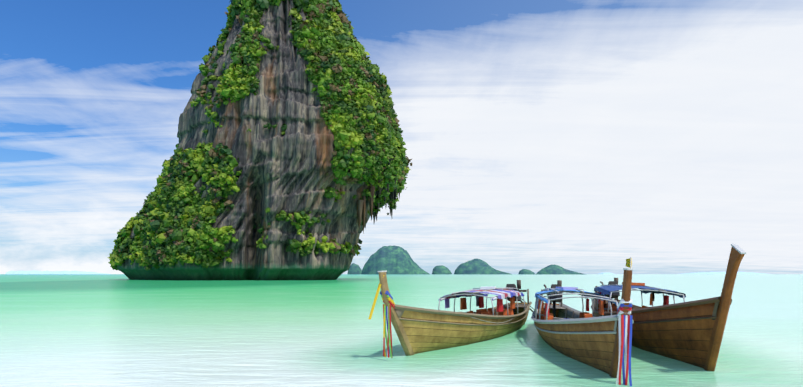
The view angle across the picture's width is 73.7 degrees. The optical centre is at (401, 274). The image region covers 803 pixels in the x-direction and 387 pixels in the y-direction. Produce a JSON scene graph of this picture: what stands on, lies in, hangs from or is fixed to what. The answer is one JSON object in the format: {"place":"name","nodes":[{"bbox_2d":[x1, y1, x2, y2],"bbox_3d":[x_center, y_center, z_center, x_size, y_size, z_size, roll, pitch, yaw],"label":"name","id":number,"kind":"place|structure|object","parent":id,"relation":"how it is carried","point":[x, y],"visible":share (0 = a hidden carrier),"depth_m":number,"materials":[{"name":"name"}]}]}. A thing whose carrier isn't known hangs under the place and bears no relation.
{"place":"outdoors","nodes":[
{"label":"outdoors","id":0,"kind":"place"},
{"bbox_2d":[6,270,106,273],"bbox_3d":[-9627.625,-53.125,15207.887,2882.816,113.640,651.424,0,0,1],"label":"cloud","id":1,"kind":"structure","parent":0,"point":[46,272],"depth_m":14994.81,"materials":[{"name":"white"}]},
{"bbox_2d":[0,274,802,386],"bbox_3d":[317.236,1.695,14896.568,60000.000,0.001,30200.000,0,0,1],"label":"sea water","id":2,"kind":"structure","parent":0,"point":[89,330],"depth_m":14.56,"materials":[{"name":"teal liquid"}]},
{"bbox_2d":[117,0,399,279],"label":"rock formation","id":3,"kind":"object","parent":2,"relation":"on","point":[288,169],"visible":0.48,"depth_m":145.91,"materials":[{"name":"grey stone"}]},
{"bbox_2d":[107,0,411,270],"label":"foliage","id":4,"kind":"object","parent":3,"relation":"on","point":[329,46],"visible":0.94,"depth_m":148.12,"materials":[{"name":"green plant"}]},
{"bbox_2d":[368,270,534,357],"bbox_3d":[2.657,1.019,15.732,1.780,2.181,12.677,-2,-1,29],"label":"longtail boat","id":5,"kind":"object","parent":2,"relation":"on","point":[419,330],"visible":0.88,"depth_m":12.19,"materials":[{"name":"brown wood"}]},
{"bbox_2d":[531,268,633,385],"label":"longtail boat","id":6,"kind":"object","parent":2,"relation":"on","point":[591,340],"visible":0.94,"depth_m":9.71,"materials":[{"name":"brown wood"}]},
{"bbox_2d":[591,244,745,370],"bbox_3d":[6.562,0.803,15.272,2.080,2.614,14.295,2,0,11],"label":"longtail boat","id":7,"kind":"object","parent":2,"relation":"on","point":[691,332],"visible":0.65,"depth_m":10.08,"materials":[{"name":"brown wood"}]},
{"bbox_2d":[0,0,802,273],"label":"sky","id":8,"kind":"structure","parent":0,"point":[580,136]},
{"bbox_2d":[683,272,765,273],"bbox_3d":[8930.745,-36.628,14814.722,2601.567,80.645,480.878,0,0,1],"label":"coast hill","id":9,"kind":"structure","parent":0,"point":[723,273],"depth_m":14663.86,"materials":[{"name":"white"}]},
{"label":"seabed","id":10,"kind":"structure","parent":0,"visible":0},
{"bbox_2d":[348,263,361,273],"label":"island rock","id":11,"kind":"object","parent":10,"relation":"on","point":[355,268],"visible":0.79,"depth_m":3247.17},
{"bbox_2d":[361,246,428,273],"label":"island rock","id":12,"kind":"object","parent":10,"relation":"on","point":[394,259],"visible":0.96,"depth_m":2881.75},
{"bbox_2d":[432,265,451,273],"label":"island rock","id":13,"kind":"object","parent":10,"relation":"on","point":[440,269],"visible":0.92,"depth_m":3042.55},
{"bbox_2d":[454,259,509,273],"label":"island rock","id":14,"kind":"object","parent":10,"relation":"on","point":[476,266],"visible":0.94,"depth_m":2928.10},
{"bbox_2d":[519,269,534,273],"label":"island rock","id":15,"kind":"object","parent":10,"relation":"on","point":[524,271],"visible":0.92,"depth_m":3147.97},
{"bbox_2d":[536,264,581,273],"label":"island rock","id":16,"kind":"object","parent":10,"relation":"on","point":[554,269],"visible":0.96,"depth_m":2938.49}
]}

